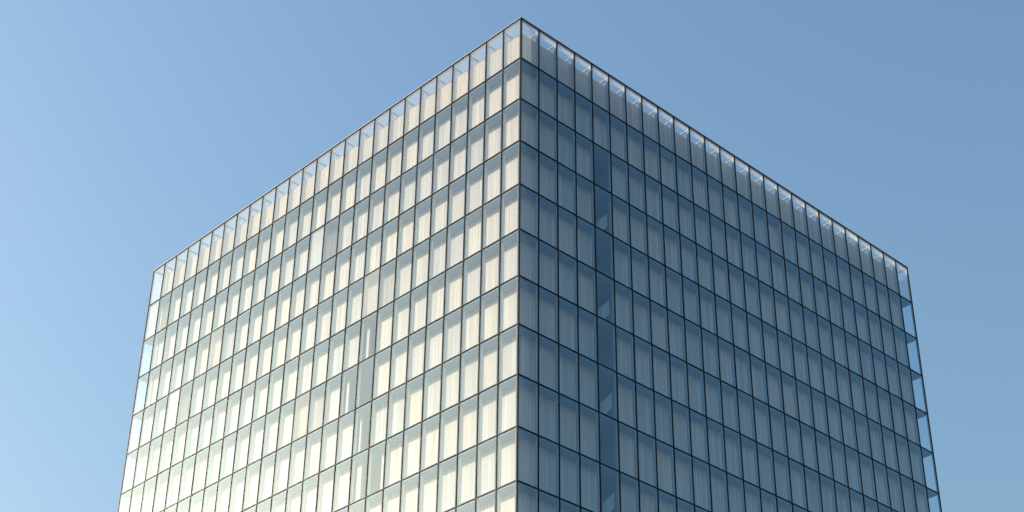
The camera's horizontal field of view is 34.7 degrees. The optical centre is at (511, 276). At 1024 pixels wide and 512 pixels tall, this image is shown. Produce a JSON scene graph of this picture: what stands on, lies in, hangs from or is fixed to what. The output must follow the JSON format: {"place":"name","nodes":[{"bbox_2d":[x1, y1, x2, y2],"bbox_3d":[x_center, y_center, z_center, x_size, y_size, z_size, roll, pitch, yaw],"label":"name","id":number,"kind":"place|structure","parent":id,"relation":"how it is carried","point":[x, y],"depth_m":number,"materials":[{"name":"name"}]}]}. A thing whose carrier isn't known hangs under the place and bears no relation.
{"place":"outdoors","nodes":[
{"label":"outdoors","id":0,"kind":"place"},
{"bbox_2d":[0,0,1023,511],"label":"sky","id":1,"kind":"structure","parent":0,"point":[131,131],"materials":[{"name":"blue"}]},
{"bbox_2d":[117,17,941,511],"bbox_3d":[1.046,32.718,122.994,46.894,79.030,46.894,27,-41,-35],"label":"glass tower","id":2,"kind":"structure","parent":0,"point":[521,273],"depth_m":118.06,"materials":[{"name":"clear glass"}]},
{"bbox_2d":[333,466,349,510],"bbox_3d":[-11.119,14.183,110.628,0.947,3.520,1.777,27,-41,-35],"label":"window","id":3,"kind":"structure","parent":2,"relation":"in","point":[347,471],"depth_m":111.21,"materials":[{"name":"glass"}]},
{"bbox_2d":[349,458,363,503],"bbox_3d":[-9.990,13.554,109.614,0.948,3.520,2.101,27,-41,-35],"label":"window","id":4,"kind":"structure","parent":2,"relation":"in","point":[361,464],"depth_m":110.31,"materials":[{"name":"glass"}]},
{"bbox_2d":[353,406,380,454],"bbox_3d":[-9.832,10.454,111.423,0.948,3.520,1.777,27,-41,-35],"label":"window","id":5,"kind":"structure","parent":2,"relation":"in","point":[377,411],"depth_m":111.48,"materials":[{"name":"glass"}]},
{"bbox_2d":[367,445,394,494],"bbox_3d":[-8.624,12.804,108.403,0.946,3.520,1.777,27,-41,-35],"label":"window","id":6,"kind":"structure","parent":2,"relation":"in","point":[392,449],"depth_m":108.55,"materials":[{"name":"glass"}]},
{"bbox_2d":[370,397,397,445],"bbox_3d":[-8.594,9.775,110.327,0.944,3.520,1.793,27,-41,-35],"label":"window","id":7,"kind":"structure","parent":2,"relation":"in","point":[383,412],"depth_m":110.66,"materials":[{"name":"glass"}]},
{"bbox_2d":[384,436,412,486],"bbox_3d":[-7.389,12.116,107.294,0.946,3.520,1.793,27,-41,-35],"label":"window","id":8,"kind":"structure","parent":2,"relation":"in","point":[398,447],"depth_m":107.63,"materials":[{"name":"glass"}]},
{"bbox_2d":[387,388,414,437],"bbox_3d":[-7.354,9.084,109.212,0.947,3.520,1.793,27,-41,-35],"label":"window","id":9,"kind":"structure","parent":2,"relation":"in","point":[400,404],"depth_m":109.56,"materials":[{"name":"glass"}]},
{"bbox_2d":[390,342,416,389],"bbox_3d":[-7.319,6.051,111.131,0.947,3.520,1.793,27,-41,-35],"label":"window","id":10,"kind":"structure","parent":2,"relation":"in","point":[403,353],"depth_m":111.51,"materials":[{"name":"glass"}]},
{"bbox_2d":[402,427,430,478],"bbox_3d":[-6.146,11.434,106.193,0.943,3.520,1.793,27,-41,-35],"label":"window","id":11,"kind":"structure","parent":2,"relation":"in","point":[416,438],"depth_m":106.53,"materials":[{"name":"glass"}]},
{"bbox_2d":[405,379,432,428],"bbox_3d":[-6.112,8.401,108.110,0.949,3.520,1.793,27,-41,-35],"label":"window","id":12,"kind":"structure","parent":2,"relation":"in","point":[418,390],"depth_m":108.47,"materials":[{"name":"glass"}]},
{"bbox_2d":[407,332,434,380],"bbox_3d":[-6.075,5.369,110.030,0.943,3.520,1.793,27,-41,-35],"label":"window","id":13,"kind":"structure","parent":2,"relation":"in","point":[420,344],"depth_m":110.39,"materials":[{"name":"glass"}]},
{"bbox_2d":[409,287,436,333],"bbox_3d":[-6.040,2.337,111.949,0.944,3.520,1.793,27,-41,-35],"label":"window","id":14,"kind":"structure","parent":2,"relation":"in","point":[422,299],"depth_m":112.32,"materials":[{"name":"glass"}]},
{"bbox_2d":[419,469,447,511],"bbox_3d":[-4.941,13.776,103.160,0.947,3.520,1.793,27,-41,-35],"label":"window","id":15,"kind":"structure","parent":2,"relation":"in","point":[433,479],"depth_m":103.55,"materials":[{"name":"glass"}]},
{"bbox_2d":[421,419,448,469],"bbox_3d":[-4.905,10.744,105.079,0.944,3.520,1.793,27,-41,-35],"label":"window","id":16,"kind":"structure","parent":2,"relation":"in","point":[434,429],"depth_m":105.42,"materials":[{"name":"glass"}]},
{"bbox_2d":[423,370,450,419],"bbox_3d":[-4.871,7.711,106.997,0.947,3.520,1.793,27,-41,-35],"label":"window","id":17,"kind":"structure","parent":2,"relation":"in","point":[436,381],"depth_m":107.35,"materials":[{"name":"glass"}]},
{"bbox_2d":[425,322,452,370],"bbox_3d":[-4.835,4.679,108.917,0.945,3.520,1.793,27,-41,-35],"label":"window","id":18,"kind":"structure","parent":2,"relation":"in","point":[438,334],"depth_m":109.27,"materials":[{"name":"glass"}]},
{"bbox_2d":[427,277,453,323],"bbox_3d":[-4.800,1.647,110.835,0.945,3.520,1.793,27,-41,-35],"label":"window","id":19,"kind":"structure","parent":2,"relation":"in","point":[440,289],"depth_m":111.21,"materials":[{"name":"glass"}]},
{"bbox_2d":[437,460,466,511],"bbox_3d":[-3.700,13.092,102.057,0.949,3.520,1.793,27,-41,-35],"label":"window","id":20,"kind":"structure","parent":2,"relation":"in","point":[451,477],"depth_m":102.40,"materials":[{"name":"glass"}]},
{"bbox_2d":[439,409,467,460],"bbox_3d":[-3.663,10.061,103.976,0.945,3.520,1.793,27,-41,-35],"label":"window","id":21,"kind":"structure","parent":2,"relation":"in","point":[453,421],"depth_m":104.32,"materials":[{"name":"glass"}]},
{"bbox_2d":[441,360,469,410],"bbox_3d":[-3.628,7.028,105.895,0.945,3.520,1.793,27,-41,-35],"label":"window","id":22,"kind":"structure","parent":2,"relation":"in","point":[454,389],"depth_m":106.24,"materials":[{"name":"glass"}]},
{"bbox_2d":[443,313,470,361],"bbox_3d":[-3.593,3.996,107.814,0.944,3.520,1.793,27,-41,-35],"label":"window","id":23,"kind":"structure","parent":2,"relation":"in","point":[456,324],"depth_m":108.18,"materials":[{"name":"glass"}]},
{"bbox_2d":[445,267,471,313],"bbox_3d":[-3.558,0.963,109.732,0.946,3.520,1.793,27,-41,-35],"label":"window","id":24,"kind":"structure","parent":2,"relation":"in","point":[458,278],"depth_m":110.10,"materials":[{"name":"glass"}]},
{"bbox_2d":[446,223,472,268],"bbox_3d":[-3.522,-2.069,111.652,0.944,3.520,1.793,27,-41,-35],"label":"window","id":25,"kind":"structure","parent":2,"relation":"in","point":[459,235],"depth_m":112.02,"materials":[{"name":"glass"}]},
{"bbox_2d":[457,451,485,504],"bbox_3d":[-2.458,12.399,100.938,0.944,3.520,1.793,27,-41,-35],"label":"window","id":26,"kind":"structure","parent":2,"relation":"in","point":[471,463],"depth_m":101.28,"materials":[{"name":"glass"}]},
{"bbox_2d":[458,400,486,451],"bbox_3d":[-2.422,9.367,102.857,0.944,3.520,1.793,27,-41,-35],"label":"window","id":27,"kind":"structure","parent":2,"relation":"in","point":[472,412],"depth_m":103.21,"materials":[{"name":"glass"}]},
{"bbox_2d":[460,350,487,400],"bbox_3d":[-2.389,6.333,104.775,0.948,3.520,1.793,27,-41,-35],"label":"window","id":28,"kind":"structure","parent":2,"relation":"in","point":[473,365],"depth_m":105.13,"materials":[{"name":"glass"}]},
{"bbox_2d":[461,303,488,351],"bbox_3d":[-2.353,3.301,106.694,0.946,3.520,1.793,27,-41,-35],"label":"window","id":29,"kind":"structure","parent":2,"relation":"in","point":[474,328],"depth_m":107.05,"materials":[{"name":"glass"}]},
{"bbox_2d":[463,257,489,304],"bbox_3d":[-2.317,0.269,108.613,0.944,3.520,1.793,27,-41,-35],"label":"window","id":30,"kind":"structure","parent":2,"relation":"in","point":[475,291],"depth_m":108.98,"materials":[{"name":"glass"}]},
{"bbox_2d":[464,212,490,258],"bbox_3d":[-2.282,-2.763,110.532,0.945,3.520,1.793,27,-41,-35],"label":"window","id":31,"kind":"structure","parent":2,"relation":"in","point":[477,224],"depth_m":110.93,"materials":[{"name":"glass"}]},
{"bbox_2d":[477,442,505,495],"bbox_3d":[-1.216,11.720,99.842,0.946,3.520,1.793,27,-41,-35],"label":"window","id":32,"kind":"structure","parent":2,"relation":"in","point":[491,453],"depth_m":100.17,"materials":[{"name":"glass"}]},
{"bbox_2d":[478,390,506,442],"bbox_3d":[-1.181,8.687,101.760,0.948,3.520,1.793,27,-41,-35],"label":"window","id":33,"kind":"structure","parent":2,"relation":"in","point":[491,402],"depth_m":102.12,"materials":[{"name":"glass"}]},
{"bbox_2d":[479,340,507,391],"bbox_3d":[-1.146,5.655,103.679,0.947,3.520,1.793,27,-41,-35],"label":"window","id":34,"kind":"structure","parent":2,"relation":"in","point":[492,353],"depth_m":104.06,"materials":[{"name":"glass"}]},
{"bbox_2d":[480,292,507,341],"bbox_3d":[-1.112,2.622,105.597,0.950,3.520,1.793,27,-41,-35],"label":"window","id":35,"kind":"structure","parent":2,"relation":"in","point":[493,305],"depth_m":105.98,"materials":[{"name":"glass"}]},
{"bbox_2d":[481,246,508,294],"bbox_3d":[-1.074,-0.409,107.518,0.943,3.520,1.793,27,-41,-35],"label":"window","id":36,"kind":"structure","parent":2,"relation":"in","point":[494,259],"depth_m":107.89,"materials":[{"name":"glass"}]},
{"bbox_2d":[482,201,509,248],"bbox_3d":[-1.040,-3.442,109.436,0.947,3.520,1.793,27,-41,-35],"label":"window","id":37,"kind":"structure","parent":2,"relation":"in","point":[495,214],"depth_m":109.86,"materials":[{"name":"glass"}]},
{"bbox_2d":[483,158,509,203],"bbox_3d":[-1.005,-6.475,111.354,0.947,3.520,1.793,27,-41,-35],"label":"window","id":38,"kind":"structure","parent":2,"relation":"in","point":[496,171],"depth_m":111.81,"materials":[{"name":"glass"}]},
{"bbox_2d":[498,385,515,433],"bbox_3d":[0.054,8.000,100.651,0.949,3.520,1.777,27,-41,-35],"label":"window","id":39,"kind":"structure","parent":2,"relation":"in","point":[511,393],"depth_m":101.20,"materials":[{"name":"glass"}]},
{"bbox_2d":[497,427,518,486],"bbox_3d":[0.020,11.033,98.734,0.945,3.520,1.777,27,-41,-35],"label":"window","id":40,"kind":"structure","parent":2,"relation":"in","point":[510,444],"depth_m":99.25,"materials":[{"name":"glass"}]},
{"bbox_2d":[499,325,519,381],"bbox_3d":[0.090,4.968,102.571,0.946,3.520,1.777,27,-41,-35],"label":"window","id":41,"kind":"structure","parent":2,"relation":"in","point":[512,342],"depth_m":103.10,"materials":[{"name":"glass"}]},
{"bbox_2d":[502,153,517,192],"bbox_3d":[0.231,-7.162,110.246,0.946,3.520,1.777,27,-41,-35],"label":"window","id":42,"kind":"structure","parent":2,"relation":"in","point":[514,159],"depth_m":110.85,"materials":[{"name":"glass"}]},
{"bbox_2d":[500,287,519,331],"bbox_3d":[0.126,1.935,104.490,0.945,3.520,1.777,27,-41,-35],"label":"window","id":43,"kind":"structure","parent":2,"relation":"in","point":[512,295],"depth_m":105.08,"materials":[{"name":"glass"}]},
{"bbox_2d":[500,230,520,283],"bbox_3d":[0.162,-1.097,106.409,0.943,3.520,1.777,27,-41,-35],"label":"window","id":44,"kind":"structure","parent":2,"relation":"in","point":[513,247],"depth_m":107.02,"materials":[{"name":"glass"}]},
{"bbox_2d":[501,193,520,237],"bbox_3d":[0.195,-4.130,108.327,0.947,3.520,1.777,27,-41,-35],"label":"window","id":45,"kind":"structure","parent":2,"relation":"in","point":[513,209],"depth_m":108.84,"materials":[{"name":"glass"}]},
{"bbox_2d":[515,437,537,486],"bbox_3d":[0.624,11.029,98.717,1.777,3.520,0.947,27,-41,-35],"label":"window","id":46,"kind":"structure","parent":2,"relation":"in","point":[523,469],"depth_m":99.22,"materials":[{"name":"glass"}]},
{"bbox_2d":[516,335,537,381],"bbox_3d":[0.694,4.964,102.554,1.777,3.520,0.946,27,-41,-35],"label":"window","id":47,"kind":"structure","parent":2,"relation":"in","point":[524,351],"depth_m":103.05,"materials":[{"name":"glass"}]},
{"bbox_2d":[517,240,537,283],"bbox_3d":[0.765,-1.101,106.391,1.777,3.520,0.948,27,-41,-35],"label":"window","id":48,"kind":"structure","parent":2,"relation":"in","point":[524,247],"depth_m":106.89,"materials":[{"name":"glass"}]},
{"bbox_2d":[518,110,537,148],"bbox_3d":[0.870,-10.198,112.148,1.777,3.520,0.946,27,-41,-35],"label":"window","id":49,"kind":"structure","parent":2,"relation":"in","point":[525,118],"depth_m":112.74,"materials":[{"name":"glass"}]},
{"bbox_2d":[518,141,537,192],"bbox_3d":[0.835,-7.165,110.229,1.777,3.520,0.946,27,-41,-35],"label":"window","id":50,"kind":"structure","parent":2,"relation":"in","point":[525,160],"depth_m":110.80,"materials":[{"name":"glass"}]},
{"bbox_2d":[519,385,537,433],"bbox_3d":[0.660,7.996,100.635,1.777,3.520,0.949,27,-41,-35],"label":"window","id":51,"kind":"structure","parent":2,"relation":"in","point":[523,392],"depth_m":101.17,"materials":[{"name":"glass"}]},
{"bbox_2d":[520,287,537,331],"bbox_3d":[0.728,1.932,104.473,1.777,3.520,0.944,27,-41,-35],"label":"window","id":52,"kind":"structure","parent":2,"relation":"in","point":[524,294],"depth_m":105.03,"materials":[{"name":"glass"}]},
{"bbox_2d":[521,196,537,237],"bbox_3d":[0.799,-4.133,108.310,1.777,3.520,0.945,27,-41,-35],"label":"window","id":53,"kind":"structure","parent":2,"relation":"in","point":[525,203],"depth_m":108.87,"materials":[{"name":"glass"}]},
{"bbox_2d":[530,158,556,202],"bbox_3d":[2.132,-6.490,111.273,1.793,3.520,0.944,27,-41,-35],"label":"window","id":54,"kind":"structure","parent":2,"relation":"in","point":[544,171],"depth_m":111.67,"materials":[{"name":"glass"}]},
{"bbox_2d":[530,201,556,247],"bbox_3d":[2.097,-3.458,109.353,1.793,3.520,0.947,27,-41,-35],"label":"window","id":55,"kind":"structure","parent":2,"relation":"in","point":[544,235],"depth_m":109.78,"materials":[{"name":"glass"}]},
{"bbox_2d":[529,390,557,442],"bbox_3d":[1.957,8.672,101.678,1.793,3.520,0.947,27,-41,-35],"label":"window","id":56,"kind":"structure","parent":2,"relation":"in","point":[544,403],"depth_m":102.02,"materials":[{"name":"glass"}]},
{"bbox_2d":[531,116,556,160],"bbox_3d":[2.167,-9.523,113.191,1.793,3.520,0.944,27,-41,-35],"label":"window","id":57,"kind":"structure","parent":2,"relation":"in","point":[544,129],"depth_m":113.62,"materials":[{"name":"glass"}]},
{"bbox_2d":[530,246,557,293],"bbox_3d":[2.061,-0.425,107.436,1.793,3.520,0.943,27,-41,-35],"label":"window","id":58,"kind":"structure","parent":2,"relation":"in","point":[544,259],"depth_m":107.81,"materials":[{"name":"glass"}]},
{"bbox_2d":[530,292,557,341],"bbox_3d":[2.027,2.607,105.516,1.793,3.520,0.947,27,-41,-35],"label":"window","id":59,"kind":"structure","parent":2,"relation":"in","point":[544,305],"depth_m":105.91,"materials":[{"name":"glass"}]},
{"bbox_2d":[530,340,557,390],"bbox_3d":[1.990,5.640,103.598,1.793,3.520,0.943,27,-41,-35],"label":"window","id":60,"kind":"structure","parent":2,"relation":"in","point":[544,353],"depth_m":103.97,"materials":[{"name":"glass"}]},
{"bbox_2d":[529,441,558,495],"bbox_3d":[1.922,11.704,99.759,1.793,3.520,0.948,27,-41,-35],"label":"window","id":61,"kind":"structure","parent":2,"relation":"in","point":[544,454],"depth_m":100.07,"materials":[{"name":"glass"}]},
{"bbox_2d":[549,169,575,213],"bbox_3d":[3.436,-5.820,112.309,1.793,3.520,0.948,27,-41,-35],"label":"window","id":62,"kind":"structure","parent":2,"relation":"in","point":[562,181],"depth_m":112.71,"materials":[{"name":"glass"}]},
{"bbox_2d":[549,211,575,257],"bbox_3d":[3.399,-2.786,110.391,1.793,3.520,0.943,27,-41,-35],"label":"window","id":63,"kind":"structure","parent":2,"relation":"in","point":[563,224],"depth_m":110.80,"materials":[{"name":"glass"}]},
{"bbox_2d":[550,256,576,303],"bbox_3d":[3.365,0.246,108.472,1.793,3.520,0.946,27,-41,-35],"label":"window","id":64,"kind":"structure","parent":2,"relation":"in","point":[563,268],"depth_m":108.87,"materials":[{"name":"glass"}]},
{"bbox_2d":[550,302,577,351],"bbox_3d":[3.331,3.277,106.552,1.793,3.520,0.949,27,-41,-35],"label":"window","id":65,"kind":"structure","parent":2,"relation":"in","point":[563,314],"depth_m":106.95,"materials":[{"name":"glass"}]},
{"bbox_2d":[550,350,577,400],"bbox_3d":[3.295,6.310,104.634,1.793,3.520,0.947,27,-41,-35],"label":"window","id":66,"kind":"structure","parent":2,"relation":"in","point":[564,362],"depth_m":105.01,"materials":[{"name":"glass"}]},
{"bbox_2d":[550,399,578,451],"bbox_3d":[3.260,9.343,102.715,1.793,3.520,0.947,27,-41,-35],"label":"window","id":67,"kind":"structure","parent":2,"relation":"in","point":[564,411],"depth_m":103.02,"materials":[{"name":"glass"}]},
{"bbox_2d":[550,451,579,504],"bbox_3d":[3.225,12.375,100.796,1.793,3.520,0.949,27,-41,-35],"label":"window","id":68,"kind":"structure","parent":2,"relation":"in","point":[565,463],"depth_m":101.16,"materials":[{"name":"glass"}]},
{"bbox_2d":[568,180,593,223],"bbox_3d":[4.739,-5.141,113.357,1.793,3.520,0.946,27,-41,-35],"label":"window","id":69,"kind":"structure","parent":2,"relation":"in","point":[581,192],"depth_m":113.73,"materials":[{"name":"glass"}]},
{"bbox_2d":[568,222,594,267],"bbox_3d":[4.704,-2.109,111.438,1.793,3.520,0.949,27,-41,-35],"label":"window","id":70,"kind":"structure","parent":2,"relation":"in","point":[582,235],"depth_m":111.81,"materials":[{"name":"glass"}]},
{"bbox_2d":[569,267,595,313],"bbox_3d":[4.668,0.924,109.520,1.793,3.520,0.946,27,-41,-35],"label":"window","id":71,"kind":"structure","parent":2,"relation":"in","point":[582,279],"depth_m":109.88,"materials":[{"name":"glass"}]},
{"bbox_2d":[569,312,596,360],"bbox_3d":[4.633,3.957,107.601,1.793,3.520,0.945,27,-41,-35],"label":"window","id":72,"kind":"structure","parent":2,"relation":"in","point":[583,324],"depth_m":107.92,"materials":[{"name":"glass"}]},
{"bbox_2d":[570,360,597,409],"bbox_3d":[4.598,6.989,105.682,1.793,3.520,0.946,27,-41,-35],"label":"window","id":73,"kind":"structure","parent":2,"relation":"in","point":[584,372],"depth_m":106.04,"materials":[{"name":"glass"}]},
{"bbox_2d":[570,409,598,460],"bbox_3d":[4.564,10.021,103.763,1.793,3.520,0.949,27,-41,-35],"label":"window","id":74,"kind":"structure","parent":2,"relation":"in","point":[584,420],"depth_m":104.11,"materials":[{"name":"glass"}]},
{"bbox_2d":[571,460,599,511],"bbox_3d":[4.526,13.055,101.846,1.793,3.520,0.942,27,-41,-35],"label":"window","id":75,"kind":"structure","parent":2,"relation":"in","point":[585,471],"depth_m":102.17,"materials":[{"name":"glass"}]},
{"bbox_2d":[587,233,612,277],"bbox_3d":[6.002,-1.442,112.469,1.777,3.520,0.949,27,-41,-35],"label":"window","id":76,"kind":"structure","parent":2,"relation":"in","point":[589,237],"depth_m":112.54,"materials":[{"name":"glass"}]},
{"bbox_2d":[587,276,614,323],"bbox_3d":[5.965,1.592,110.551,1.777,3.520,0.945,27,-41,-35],"label":"window","id":77,"kind":"structure","parent":2,"relation":"in","point":[589,280],"depth_m":110.69,"materials":[{"name":"glass"}]},
{"bbox_2d":[588,322,615,370],"bbox_3d":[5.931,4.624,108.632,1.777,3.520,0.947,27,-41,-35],"label":"window","id":78,"kind":"structure","parent":2,"relation":"in","point":[590,326],"depth_m":108.71,"materials":[{"name":"glass"}]},
{"bbox_2d":[589,369,616,418],"bbox_3d":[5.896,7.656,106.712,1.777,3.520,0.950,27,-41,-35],"label":"window","id":79,"kind":"structure","parent":2,"relation":"in","point":[591,373],"depth_m":106.74,"materials":[{"name":"glass"}]},
{"bbox_2d":[590,418,618,469],"bbox_3d":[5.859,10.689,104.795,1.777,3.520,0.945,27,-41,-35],"label":"window","id":80,"kind":"structure","parent":2,"relation":"in","point":[592,422],"depth_m":104.83,"materials":[{"name":"glass"}]},
{"bbox_2d":[591,469,619,511],"bbox_3d":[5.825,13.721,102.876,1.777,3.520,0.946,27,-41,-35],"label":"window","id":81,"kind":"structure","parent":2,"relation":"in","point":[593,473],"depth_m":102.92,"materials":[{"name":"glass"}]},
{"bbox_2d":[614,248,630,287],"bbox_3d":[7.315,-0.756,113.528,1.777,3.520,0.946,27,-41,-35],"label":"window","id":82,"kind":"structure","parent":2,"relation":"in","point":[618,257],"depth_m":114.12,"materials":[{"name":"glass"}]},
{"bbox_2d":[615,291,632,332],"bbox_3d":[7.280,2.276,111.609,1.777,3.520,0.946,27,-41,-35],"label":"window","id":83,"kind":"structure","parent":2,"relation":"in","point":[620,321],"depth_m":112.19,"materials":[{"name":"glass"}]},
{"bbox_2d":[617,336,634,379],"bbox_3d":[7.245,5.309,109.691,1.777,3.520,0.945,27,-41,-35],"label":"window","id":84,"kind":"structure","parent":2,"relation":"in","point":[621,353],"depth_m":110.23,"materials":[{"name":"glass"}]},
{"bbox_2d":[618,383,635,427],"bbox_3d":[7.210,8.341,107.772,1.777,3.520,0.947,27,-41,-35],"label":"window","id":85,"kind":"structure","parent":2,"relation":"in","point":[622,390],"depth_m":108.34,"materials":[{"name":"glass"}]},
{"bbox_2d":[619,432,637,477],"bbox_3d":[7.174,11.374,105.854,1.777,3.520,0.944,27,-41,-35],"label":"window","id":86,"kind":"structure","parent":2,"relation":"in","point":[623,438],"depth_m":106.40,"materials":[{"name":"glass"}]},
{"bbox_2d":[624,296,650,342],"bbox_3d":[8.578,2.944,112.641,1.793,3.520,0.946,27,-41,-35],"label":"window","id":87,"kind":"structure","parent":2,"relation":"in","point":[637,307],"depth_m":113.01,"materials":[{"name":"glass"}]},
{"bbox_2d":[625,341,652,388],"bbox_3d":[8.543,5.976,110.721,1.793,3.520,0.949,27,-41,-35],"label":"window","id":88,"kind":"structure","parent":2,"relation":"in","point":[639,360],"depth_m":111.10,"materials":[{"name":"glass"}]},
{"bbox_2d":[627,388,654,436],"bbox_3d":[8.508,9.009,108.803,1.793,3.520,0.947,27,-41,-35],"label":"window","id":89,"kind":"structure","parent":2,"relation":"in","point":[641,414],"depth_m":109.16,"materials":[{"name":"glass"}]},
{"bbox_2d":[628,436,656,486],"bbox_3d":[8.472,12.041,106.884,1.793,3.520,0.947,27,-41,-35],"label":"window","id":90,"kind":"structure","parent":2,"relation":"in","point":[643,467],"depth_m":107.23,"materials":[{"name":"glass"}]},
{"bbox_2d":[641,305,668,351],"bbox_3d":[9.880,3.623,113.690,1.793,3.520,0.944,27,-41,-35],"label":"window","id":91,"kind":"structure","parent":2,"relation":"in","point":[654,316],"depth_m":114.07,"materials":[{"name":"glass"}]},
{"bbox_2d":[643,350,670,397],"bbox_3d":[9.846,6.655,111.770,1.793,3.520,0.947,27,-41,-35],"label":"window","id":92,"kind":"structure","parent":2,"relation":"in","point":[656,361],"depth_m":112.13,"materials":[{"name":"glass"}]},
{"bbox_2d":[645,397,672,445],"bbox_3d":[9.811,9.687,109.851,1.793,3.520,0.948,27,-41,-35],"label":"window","id":93,"kind":"structure","parent":2,"relation":"in","point":[658,407],"depth_m":110.21,"materials":[{"name":"glass"}]},
{"bbox_2d":[647,445,674,494],"bbox_3d":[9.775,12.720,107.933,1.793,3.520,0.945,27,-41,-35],"label":"window","id":94,"kind":"structure","parent":2,"relation":"in","point":[660,455],"depth_m":108.26,"materials":[{"name":"glass"}]},
{"bbox_2d":[661,359,687,406],"bbox_3d":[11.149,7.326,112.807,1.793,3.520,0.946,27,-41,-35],"label":"window","id":95,"kind":"structure","parent":2,"relation":"in","point":[674,370],"depth_m":113.15,"materials":[{"name":"glass"}]},
{"bbox_2d":[663,405,690,453],"bbox_3d":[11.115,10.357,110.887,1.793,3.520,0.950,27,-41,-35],"label":"window","id":96,"kind":"structure","parent":2,"relation":"in","point":[676,416],"depth_m":111.23,"materials":[{"name":"glass"}]},
{"bbox_2d":[665,453,692,502],"bbox_3d":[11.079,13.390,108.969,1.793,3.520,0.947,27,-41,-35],"label":"window","id":97,"kind":"structure","parent":2,"relation":"in","point":[679,464],"depth_m":109.32,"materials":[{"name":"glass"}]},
{"bbox_2d":[678,368,705,414],"bbox_3d":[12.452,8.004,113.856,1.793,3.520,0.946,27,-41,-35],"label":"window","id":98,"kind":"structure","parent":2,"relation":"in","point":[691,379],"depth_m":114.21,"materials":[{"name":"glass"}]},
{"bbox_2d":[680,414,707,461],"bbox_3d":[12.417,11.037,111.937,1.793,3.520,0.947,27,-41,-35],"label":"window","id":99,"kind":"structure","parent":2,"relation":"in","point":[694,425],"depth_m":112.27,"materials":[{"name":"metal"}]},
{"bbox_2d":[683,461,710,510],"bbox_3d":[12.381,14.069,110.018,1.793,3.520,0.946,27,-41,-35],"label":"window","id":100,"kind":"structure","parent":2,"relation":"in","point":[696,471],"depth_m":110.37,"materials":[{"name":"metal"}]},
{"bbox_2d":[698,423,725,470],"bbox_3d":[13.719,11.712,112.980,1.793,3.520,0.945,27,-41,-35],"label":"window","id":101,"kind":"structure","parent":2,"relation":"in","point":[711,433],"depth_m":113.32,"materials":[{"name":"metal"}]},
{"bbox_2d":[715,431,741,477],"bbox_3d":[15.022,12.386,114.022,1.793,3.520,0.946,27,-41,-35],"label":"window","id":102,"kind":"structure","parent":2,"relation":"in","point":[728,443],"depth_m":114.37,"materials":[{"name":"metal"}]}
]}

